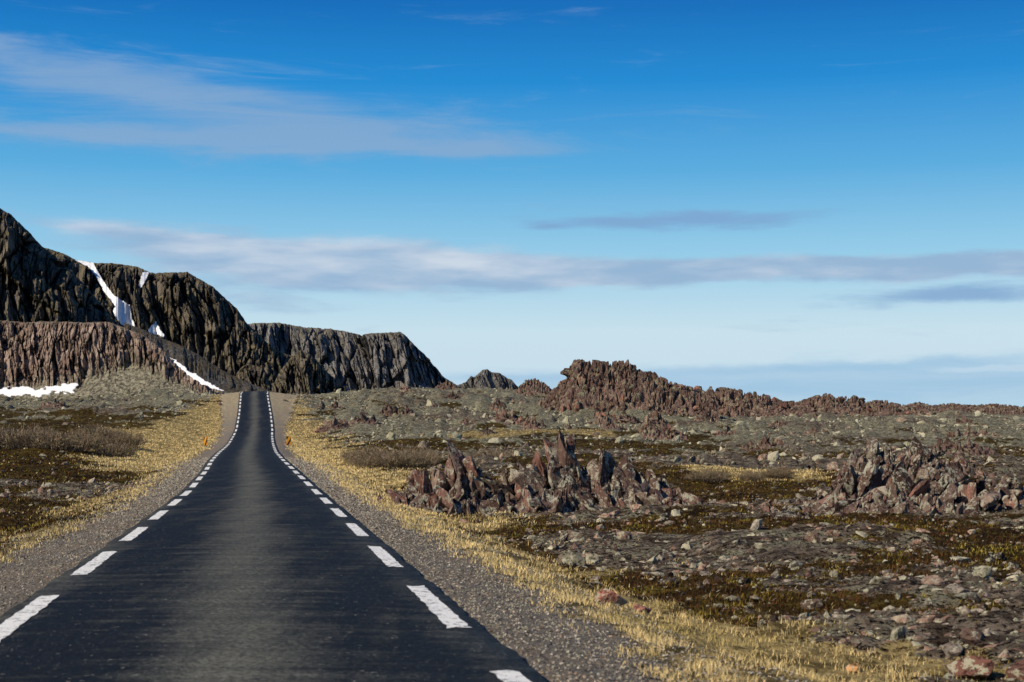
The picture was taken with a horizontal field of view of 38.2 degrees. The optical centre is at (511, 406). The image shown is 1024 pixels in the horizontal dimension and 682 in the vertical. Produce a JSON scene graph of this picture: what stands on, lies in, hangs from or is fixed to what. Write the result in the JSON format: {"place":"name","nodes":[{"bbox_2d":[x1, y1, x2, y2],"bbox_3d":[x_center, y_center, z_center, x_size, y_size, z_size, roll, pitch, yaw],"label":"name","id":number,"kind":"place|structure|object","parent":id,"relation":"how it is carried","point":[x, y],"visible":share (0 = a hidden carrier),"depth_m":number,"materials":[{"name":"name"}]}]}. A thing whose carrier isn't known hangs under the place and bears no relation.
{"place":"outdoors","nodes":[
{"label":"outdoors","id":0,"kind":"place"},
{"bbox_2d":[0,208,115,324],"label":"mountain","id":1,"kind":"structure","parent":0,"point":[38,282],"depth_m":653.92,"materials":[{"name":"stone"}]},
{"bbox_2d":[0,320,224,399],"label":"hill","id":2,"kind":"structure","parent":0,"point":[97,358],"depth_m":266.90,"materials":[{"name":"stone"}]},
{"bbox_2d":[0,383,77,396],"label":"snow patch","id":3,"kind":"object","parent":2,"relation":"on","point":[23,390],"visible":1,"depth_m":227.95,"materials":[{"name":"white snow"}]},
{"bbox_2d":[170,358,223,390],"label":"snow patch","id":4,"kind":"object","parent":2,"relation":"on","point":[194,376],"visible":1,"depth_m":247.87,"materials":[{"name":"white snow"}]},
{"bbox_2d":[45,248,342,386],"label":"mountain","id":5,"kind":"structure","parent":0,"point":[200,317],"depth_m":868.90,"materials":[{"name":"stone"}]},
{"bbox_2d":[75,260,135,326],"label":"snow patch","id":6,"kind":"object","parent":5,"relation":"on","point":[122,311],"visible":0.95,"depth_m":860.64,"materials":[{"name":"white snow"}]},
{"bbox_2d":[139,271,148,286],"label":"snow patch","id":7,"kind":"object","parent":5,"relation":"on","point":[143,276],"visible":0.98,"depth_m":883.78,"materials":[{"name":"white snow"}]},
{"bbox_2d":[148,321,164,336],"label":"snow patch","id":8,"kind":"object","parent":5,"relation":"on","point":[154,329],"visible":0.91,"depth_m":859.67,"materials":[{"name":"white snow"}]},
{"bbox_2d":[124,323,272,392],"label":"scree slope","id":9,"kind":"structure","parent":0,"point":[200,367],"depth_m":463.96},
{"bbox_2d":[235,364,273,391],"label":"mountain","id":10,"kind":"structure","parent":0,"point":[253,375],"depth_m":552.04,"materials":[{"name":"brown stone"}]},
{"bbox_2d":[0,391,545,681],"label":"road","id":11,"kind":"structure","parent":0,"point":[249,552],"depth_m":14.60,"materials":[{"name":"black asphalt"}]},
{"bbox_2d":[273,350,347,393],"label":"mountain","id":12,"kind":"structure","parent":0,"point":[301,371],"depth_m":626.86,"materials":[{"name":"stone"}]},
{"bbox_2d":[248,322,453,390],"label":"mountain","id":13,"kind":"structure","parent":0,"point":[350,361],"depth_m":1452.12,"materials":[{"name":"grey stone"}]},
{"bbox_2d":[458,369,517,388],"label":"mountain","id":14,"kind":"structure","parent":0,"point":[484,378],"depth_m":1687.12,"materials":[{"name":"grey stone"}]},
{"bbox_2d":[0,386,1023,681],"bbox_3d":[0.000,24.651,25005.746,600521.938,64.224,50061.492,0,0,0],"label":"ground","id":15,"kind":"structure","parent":0,"point":[778,550],"depth_m":31.87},
{"bbox_2d":[0,421,36,448],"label":"shrub","id":16,"kind":"object","parent":15,"relation":"on","point":[3,445],"visible":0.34,"depth_m":103.88,"materials":[{"name":"brown plant"}]},
{"bbox_2d":[6,422,62,436],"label":"shrub","id":17,"kind":"object","parent":15,"relation":"on","point":[36,428],"visible":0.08,"depth_m":127.71,"materials":[{"name":"brown plant"}]},
{"bbox_2d":[0,423,70,448],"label":"shrub","id":18,"kind":"object","parent":15,"relation":"on","point":[15,439],"visible":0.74,"depth_m":101.66,"materials":[{"name":"brown plant"}]},
{"bbox_2d":[17,427,58,437],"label":"shrub","id":19,"kind":"object","parent":15,"relation":"on","point":[36,431],"visible":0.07,"depth_m":121.43,"materials":[{"name":"brown plant"}]},
{"bbox_2d":[35,398,69,409],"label":"rock outcrop","id":20,"kind":"object","parent":15,"relation":"on","point":[55,404],"visible":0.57,"depth_m":204.22,"materials":[{"name":"brown stone"}]},
{"bbox_2d":[44,433,89,450],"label":"shrub","id":21,"kind":"object","parent":15,"relation":"on","point":[72,445],"visible":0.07,"depth_m":102.86,"materials":[{"name":"brown plant"}]},
{"bbox_2d":[31,430,103,450],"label":"shrub","id":22,"kind":"object","parent":15,"relation":"on","point":[78,443],"visible":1,"depth_m":100.69,"materials":[{"name":"brown plant"}]},
{"bbox_2d":[62,429,93,442],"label":"shrub","id":23,"kind":"object","parent":15,"relation":"on","point":[79,435],"visible":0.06,"depth_m":109.50,"materials":[{"name":"brown plant"}]},
{"bbox_2d":[48,428,111,446],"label":"shrub","id":24,"kind":"object","parent":15,"relation":"on","point":[99,442],"visible":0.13,"depth_m":114.69,"materials":[{"name":"brown plant"}]},
{"bbox_2d":[65,419,111,439],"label":"shrub","id":25,"kind":"object","parent":15,"relation":"on","point":[92,430],"visible":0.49,"depth_m":120.55,"materials":[{"name":"brown plant"}]},
{"bbox_2d":[91,426,125,442],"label":"shrub","id":26,"kind":"object","parent":15,"relation":"on","point":[113,432],"visible":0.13,"depth_m":121.85,"materials":[{"name":"brown plant"}]},
{"bbox_2d":[88,437,142,457],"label":"shrub","id":27,"kind":"object","parent":15,"relation":"on","point":[111,450],"visible":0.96,"depth_m":102.05,"materials":[{"name":"brown plant"}]},
{"bbox_2d":[98,428,150,447],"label":"shrub","id":28,"kind":"object","parent":15,"relation":"on","point":[135,442],"visible":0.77,"depth_m":119.03,"materials":[{"name":"brown plant"}]},
{"bbox_2d":[203,437,207,447],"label":"marker sign","id":29,"kind":"object","parent":15,"relation":"on","point":[205,441],"visible":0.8,"depth_m":125.01,"materials":[{"name":"orange metal"}]},
{"bbox_2d":[286,437,290,447],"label":"marker sign","id":30,"kind":"object","parent":15,"relation":"on","point":[288,441],"visible":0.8,"depth_m":124.97,"materials":[{"name":"orange metal"}]},
{"bbox_2d":[314,417,351,432],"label":"rock outcrop","id":31,"kind":"object","parent":15,"relation":"on","point":[334,424],"visible":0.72,"depth_m":163.94,"materials":[{"name":"brown stone"}]},
{"bbox_2d":[325,401,340,408],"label":"rock outcrop","id":32,"kind":"object","parent":15,"relation":"on","point":[335,405],"visible":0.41,"depth_m":210.33,"materials":[{"name":"brown stone"}]},
{"bbox_2d":[337,443,384,459],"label":"shrub","id":33,"kind":"object","parent":15,"relation":"on","point":[369,448],"visible":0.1,"depth_m":99.07,"materials":[{"name":"brown plant"}]},
{"bbox_2d":[348,411,382,425],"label":"rock outcrop","id":34,"kind":"object","parent":15,"relation":"on","point":[365,420],"visible":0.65,"depth_m":169.04,"materials":[{"name":"brown stone"}]},
{"bbox_2d":[341,445,392,465],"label":"shrub","id":35,"kind":"object","parent":15,"relation":"on","point":[362,454],"visible":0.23,"depth_m":89.78,"materials":[{"name":"brown plant"}]},
{"bbox_2d":[343,447,391,462],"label":"shrub","id":36,"kind":"object","parent":15,"relation":"on","point":[344,458],"visible":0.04,"depth_m":93.66,"materials":[{"name":"brown plant"}]},
{"bbox_2d":[345,445,394,465],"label":"shrub","id":37,"kind":"object","parent":15,"relation":"on","point":[370,452],"visible":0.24,"depth_m":88.57,"materials":[{"name":"brown plant"}]},
{"bbox_2d":[348,451,397,467],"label":"shrub","id":38,"kind":"object","parent":15,"relation":"on","point":[364,463],"visible":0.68,"depth_m":84.64,"materials":[{"name":"brown plant"}]},
{"bbox_2d":[379,403,397,417],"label":"rock outcrop","id":39,"kind":"object","parent":15,"relation":"on","point":[387,410],"visible":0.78,"depth_m":193.41,"materials":[{"name":"stone"}]},
{"bbox_2d":[369,449,424,468],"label":"shrub","id":40,"kind":"object","parent":15,"relation":"on","point":[389,464],"visible":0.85,"depth_m":83.60,"materials":[{"name":"brown plant"}]},
{"bbox_2d":[397,383,410,389],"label":"rock outcrop","id":41,"kind":"object","parent":15,"relation":"on","point":[403,387],"visible":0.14,"depth_m":299.80,"materials":[{"name":"brown stone"}]},
{"bbox_2d":[0,457,808,681],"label":"gravel","id":42,"kind":"structure","parent":15,"relation":"on","point":[304,469],"depth_m":20.55,"materials":[{"name":"grey gravel"}]},
{"bbox_2d":[395,405,419,415],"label":"rock outcrop","id":43,"kind":"object","parent":15,"relation":"on","point":[405,411],"visible":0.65,"depth_m":192.89,"materials":[{"name":"brown stone"}]},
{"bbox_2d":[393,447,434,458],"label":"shrub","id":44,"kind":"object","parent":15,"relation":"on","point":[417,451],"visible":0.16,"depth_m":89.02,"materials":[{"name":"brown plant"}]},
{"bbox_2d":[390,449,438,468],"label":"shrub","id":45,"kind":"object","parent":15,"relation":"on","point":[423,463],"visible":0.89,"depth_m":83.88,"materials":[{"name":"brown plant"}]},
{"bbox_2d":[391,449,440,467],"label":"shrub","id":46,"kind":"object","parent":15,"relation":"on","point":[418,458],"visible":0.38,"depth_m":84.91,"materials":[{"name":"brown plant"}]},
{"bbox_2d":[393,444,442,455],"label":"shrub","id":47,"kind":"object","parent":15,"relation":"on","point":[420,450],"visible":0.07,"depth_m":95.10,"materials":[{"name":"brown plant"}]},
{"bbox_2d":[414,450,444,462],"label":"shrub","id":48,"kind":"object","parent":15,"relation":"on","point":[438,457],"visible":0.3,"depth_m":88.22,"materials":[{"name":"brown plant"}]},
{"bbox_2d":[425,402,440,406],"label":"rock outcrop","id":49,"kind":"object","parent":15,"relation":"on","point":[435,405],"visible":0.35,"depth_m":216.93,"materials":[{"name":"brown stone"}]},
{"bbox_2d":[435,380,460,389],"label":"rock outcrop","id":50,"kind":"object","parent":15,"relation":"on","point":[447,385],"visible":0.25,"depth_m":317.62,"materials":[{"name":"brown stone"}]},
{"bbox_2d":[442,391,461,398],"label":"rock outcrop","id":51,"kind":"object","parent":15,"relation":"on","point":[451,395],"visible":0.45,"depth_m":247.01,"materials":[{"name":"brown stone"}]},
{"bbox_2d":[459,416,475,425],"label":"rock outcrop","id":52,"kind":"object","parent":15,"relation":"on","point":[466,420],"visible":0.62,"depth_m":174.28,"materials":[{"name":"brown stone"}]},
{"bbox_2d":[466,445,498,455],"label":"shrub","id":53,"kind":"object","parent":15,"relation":"on","point":[484,450],"visible":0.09,"depth_m":103.99,"materials":[{"name":"brown plant"}]},
{"bbox_2d":[482,425,500,435],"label":"rock outcrop","id":54,"kind":"object","parent":15,"relation":"on","point":[487,432],"visible":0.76,"depth_m":149.13,"materials":[{"name":"stone"}]},
{"bbox_2d":[471,446,513,456],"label":"shrub","id":55,"kind":"object","parent":15,"relation":"on","point":[496,453],"visible":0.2,"depth_m":97.95,"materials":[{"name":"brown plant"}]},
{"bbox_2d":[488,438,500,443],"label":"boulder","id":56,"kind":"object","parent":15,"relation":"on","point":[494,440],"visible":1,"depth_m":127.05,"materials":[{"name":"stone"}]},
{"bbox_2d":[488,398,506,410],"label":"rock outcrop","id":57,"kind":"object","parent":15,"relation":"on","point":[496,405],"visible":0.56,"depth_m":215.44,"materials":[{"name":"stone"}]},
{"bbox_2d":[492,407,517,421],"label":"rock outcrop","id":58,"kind":"object","parent":15,"relation":"on","point":[504,414],"visible":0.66,"depth_m":184.17,"materials":[{"name":"brown stone"}]},
{"bbox_2d":[0,439,1023,681],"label":"heather","id":59,"kind":"object","parent":15,"relation":"on","point":[962,528],"visible":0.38,"depth_m":31.02,"materials":[{"name":"brown plant"}]},
{"bbox_2d":[0,394,1023,681],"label":"grass","id":60,"kind":"structure","parent":15,"relation":"on","point":[412,518],"depth_m":29.00,"materials":[{"name":"yellow plant"}]},
{"bbox_2d":[0,387,1023,681],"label":"rubble","id":61,"kind":"object","parent":15,"relation":"on","point":[964,609],"visible":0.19,"depth_m":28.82,"materials":[{"name":"stone"}]},
{"bbox_2d":[512,412,533,425],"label":"rock outcrop","id":62,"kind":"object","parent":15,"relation":"on","point":[520,421],"visible":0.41,"depth_m":170.87,"materials":[{"name":"brown stone"}]},
{"bbox_2d":[514,378,551,395],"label":"rock outcrop","id":63,"kind":"object","parent":15,"relation":"on","point":[531,387],"visible":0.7,"depth_m":296.86,"materials":[{"name":"brown stone"}]},
{"bbox_2d":[521,416,545,429],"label":"rock outcrop","id":64,"kind":"object","parent":15,"relation":"on","point":[532,423],"visible":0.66,"depth_m":164.20,"materials":[{"name":"stone"}]},
{"bbox_2d":[377,429,738,514],"bbox_3d":[1.616,3.098,45.042,11.530,4.898,5.949,0,0,0],"label":"rock outcrop","id":65,"kind":"object","parent":15,"relation":"on","point":[562,482],"visible":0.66,"depth_m":44.07,"materials":[{"name":"brown stone"}]},
{"bbox_2d":[593,410,604,417],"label":"rock outcrop","id":66,"kind":"object","parent":15,"relation":"on","point":[597,414],"visible":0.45,"depth_m":206.96,"materials":[{"name":"brown stone"}]},
{"bbox_2d":[590,411,617,424],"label":"rock outcrop","id":67,"kind":"object","parent":15,"relation":"on","point":[600,420],"visible":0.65,"depth_m":188.47,"materials":[{"name":"stone"}]},
{"bbox_2d":[595,588,627,605],"bbox_3d":[1.196,2.322,17.901,0.404,0.265,0.321,0,0,0],"label":"boulder","id":68,"kind":"object","parent":15,"relation":"on","point":[607,595],"visible":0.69,"depth_m":17.77,"materials":[{"name":"stone"}]},
{"bbox_2d":[596,420,626,430],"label":"rock outcrop","id":69,"kind":"object","parent":15,"relation":"on","point":[609,425],"visible":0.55,"depth_m":159.32,"materials":[{"name":"stone"}]},
{"bbox_2d":[609,509,619,515],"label":"boulder","id":70,"kind":"object","parent":15,"relation":"on","point":[615,512],"visible":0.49,"depth_m":40.04,"materials":[{"name":"stone"}]},
{"bbox_2d":[609,410,642,423],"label":"rock outcrop","id":71,"kind":"object","parent":15,"relation":"on","point":[622,417],"visible":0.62,"depth_m":189.01,"materials":[{"name":"brown stone"}]},
{"bbox_2d":[538,359,719,419],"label":"rock outcrop","id":72,"kind":"object","parent":15,"relation":"on","point":[602,386],"visible":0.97,"depth_m":217.33,"materials":[{"name":"brown stone"}]},
{"bbox_2d":[633,604,651,613],"bbox_3d":[1.561,2.435,17.660,0.216,0.157,0.376,0,0,11],"label":"boulder","id":73,"kind":"object","parent":15,"relation":"on","point":[641,608],"visible":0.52,"depth_m":17.54,"materials":[{"name":"stone"}]},
{"bbox_2d":[640,410,667,426],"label":"rock outcrop","id":74,"kind":"object","parent":15,"relation":"on","point":[654,414],"visible":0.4,"depth_m":170.94,"materials":[{"name":"brown stone"}]},
{"bbox_2d":[641,417,666,428],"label":"rock outcrop","id":75,"kind":"object","parent":15,"relation":"on","point":[653,420],"visible":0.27,"depth_m":164.46,"materials":[{"name":"brown stone"}]},
{"bbox_2d":[637,420,688,440],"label":"rock outcrop","id":76,"kind":"object","parent":15,"relation":"on","point":[668,432],"visible":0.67,"depth_m":144.70,"materials":[{"name":"brown stone"}]},
{"bbox_2d":[659,512,670,517],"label":"boulder","id":77,"kind":"object","parent":15,"relation":"on","point":[667,514],"visible":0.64,"depth_m":39.02,"materials":[{"name":"stone"}]},
{"bbox_2d":[683,473,707,480],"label":"shrub","id":78,"kind":"object","parent":15,"relation":"on","point":[686,477],"visible":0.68,"depth_m":65.31,"materials":[{"name":"plant"}]},
{"bbox_2d":[694,412,715,422],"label":"rock outcrop","id":79,"kind":"object","parent":15,"relation":"on","point":[705,417],"visible":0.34,"depth_m":201.67,"materials":[{"name":"brown stone"}]},
{"bbox_2d":[686,465,727,482],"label":"shrub","id":80,"kind":"object","parent":15,"relation":"on","point":[712,476],"visible":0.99,"depth_m":65.05,"materials":[{"name":"brown plant"}]},
{"bbox_2d":[707,468,732,478],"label":"shrub","id":81,"kind":"object","parent":15,"relation":"on","point":[728,473],"visible":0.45,"depth_m":66.38,"materials":[{"name":"brown plant"}]},
{"bbox_2d":[711,425,735,435],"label":"rock outcrop","id":82,"kind":"object","parent":15,"relation":"on","point":[727,431],"visible":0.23,"depth_m":154.37,"materials":[{"name":"brown stone"}]},
{"bbox_2d":[719,402,749,416],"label":"rock outcrop","id":83,"kind":"object","parent":15,"relation":"on","point":[732,411],"visible":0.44,"depth_m":239.34,"materials":[{"name":"brown stone"}]},
{"bbox_2d":[693,386,802,417],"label":"rock outcrop","id":84,"kind":"object","parent":15,"relation":"on","point":[754,404],"visible":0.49,"depth_m":245.98,"materials":[{"name":"brown stone"}]},
{"bbox_2d":[735,469,764,480],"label":"shrub","id":85,"kind":"object","parent":15,"relation":"on","point":[752,476],"visible":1,"depth_m":65.82,"materials":[{"name":"brown plant"}]},
{"bbox_2d":[738,435,788,451],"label":"rock outcrop","id":86,"kind":"object","parent":15,"relation":"on","point":[765,443],"visible":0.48,"depth_m":119.53,"materials":[{"name":"brown stone"}]},
{"bbox_2d":[759,466,783,478],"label":"shrub","id":87,"kind":"object","parent":15,"relation":"on","point":[768,474],"visible":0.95,"depth_m":67.11,"materials":[{"name":"brown plant"}]},
{"bbox_2d":[761,465,792,478],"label":"shrub","id":88,"kind":"object","parent":15,"relation":"on","point":[785,474],"visible":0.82,"depth_m":67.18,"materials":[{"name":"brown plant"}]},
{"bbox_2d":[768,418,787,428],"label":"rock outcrop","id":89,"kind":"object","parent":15,"relation":"on","point":[776,424],"visible":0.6,"depth_m":179.42,"materials":[{"name":"stone"}]},
{"bbox_2d":[769,465,796,477],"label":"shrub","id":90,"kind":"object","parent":15,"relation":"on","point":[790,472],"visible":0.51,"depth_m":67.89,"materials":[{"name":"brown plant"}]},
{"bbox_2d":[789,561,802,566],"bbox_3d":[4.599,2.572,23.965,0.220,0.136,0.302,0,0,20],"label":"boulder","id":91,"kind":"object","parent":15,"relation":"on","point":[793,562],"visible":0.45,"depth_m":23.97,"materials":[{"name":"stone"}]},
{"bbox_2d":[803,427,829,434],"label":"rock outcrop","id":92,"kind":"object","parent":15,"relation":"on","point":[812,431],"visible":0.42,"depth_m":159.52,"materials":[{"name":"brown stone"}]},
{"bbox_2d":[846,663,859,672],"bbox_3d":[3.249,2.497,14.119,0.137,0.114,0.172,0,0,0],"label":"boulder","id":93,"kind":"object","parent":15,"relation":"on","point":[854,667],"visible":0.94,"depth_m":14.06,"materials":[{"name":"stone"}]},
{"bbox_2d":[785,393,928,416],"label":"rock outcrop","id":94,"kind":"object","parent":15,"relation":"on","point":[854,405],"visible":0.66,"depth_m":266.04,"materials":[{"name":"brown stone"}]},
{"bbox_2d":[868,587,879,593],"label":"boulder","id":95,"kind":"object","parent":15,"relation":"on","point":[871,590],"visible":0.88,"depth_m":19.82,"materials":[{"name":"stone"}]},
{"bbox_2d":[748,455,1023,518],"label":"rock outcrop","id":96,"kind":"object","parent":15,"relation":"on","point":[953,488],"visible":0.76,"depth_m":38.13,"materials":[{"name":"grey stone"}]},
{"bbox_2d":[835,436,996,477],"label":"rock outcrop","id":97,"kind":"object","parent":15,"relation":"on","point":[890,461],"visible":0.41,"depth_m":65.51,"materials":[{"name":"grey stone"}]},
{"bbox_2d":[928,435,994,456],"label":"rock outcrop","id":98,"kind":"object","parent":15,"relation":"on","point":[947,446],"visible":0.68,"depth_m":99.32,"materials":[{"name":"brown stone"}]},
{"bbox_2d":[901,402,1023,415],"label":"rock outcrop","id":99,"kind":"object","parent":15,"relation":"on","point":[1002,409],"visible":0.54,"depth_m":280.73,"materials":[{"name":"brown stone"}]},
{"bbox_2d":[956,415,974,424],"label":"rock outcrop","id":100,"kind":"object","parent":15,"relation":"on","point":[964,420],"visible":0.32,"depth_m":206.54,"materials":[{"name":"brown stone"}]},
{"bbox_2d":[954,592,980,599],"bbox_3d":[5.843,2.461,18.993,0.369,0.184,0.235,0,0,0],"label":"boulder","id":101,"kind":"object","parent":15,"relation":"on","point":[962,596],"visible":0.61,"depth_m":18.89,"materials":[{"name":"stone"}]},
{"bbox_2d":[945,655,994,679],"bbox_3d":[4.225,2.429,13.638,0.396,0.298,0.616,0,0,0],"label":"boulder","id":102,"kind":"object","parent":15,"relation":"on","point":[975,667],"visible":0.8,"depth_m":13.49,"materials":[{"name":"stone"}]},
{"bbox_2d":[945,425,998,437],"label":"rock outcrop","id":103,"kind":"object","parent":15,"relation":"on","point":[968,432],"visible":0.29,"depth_m":149.43,"materials":[{"name":"brown stone"}]},
{"bbox_2d":[993,552,1005,560],"bbox_3d":[8.468,2.629,25.787,0.248,0.210,0.234,0,0,42],"label":"boulder","id":104,"kind":"object","parent":15,"relation":"on","point":[1000,556],"visible":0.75,"depth_m":25.68,"materials":[{"name":"stone"}]},
{"bbox_2d":[1005,659,1023,679],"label":"boulder","id":105,"kind":"object","parent":15,"relation":"on","point":[1015,670],"visible":0.88,"depth_m":13.33,"materials":[{"name":"stone"}]},
{"bbox_2d":[0,0,1023,406],"label":"sky","id":106,"kind":"structure","parent":0,"point":[785,200],"materials":[{"name":"blue"}]}
]}

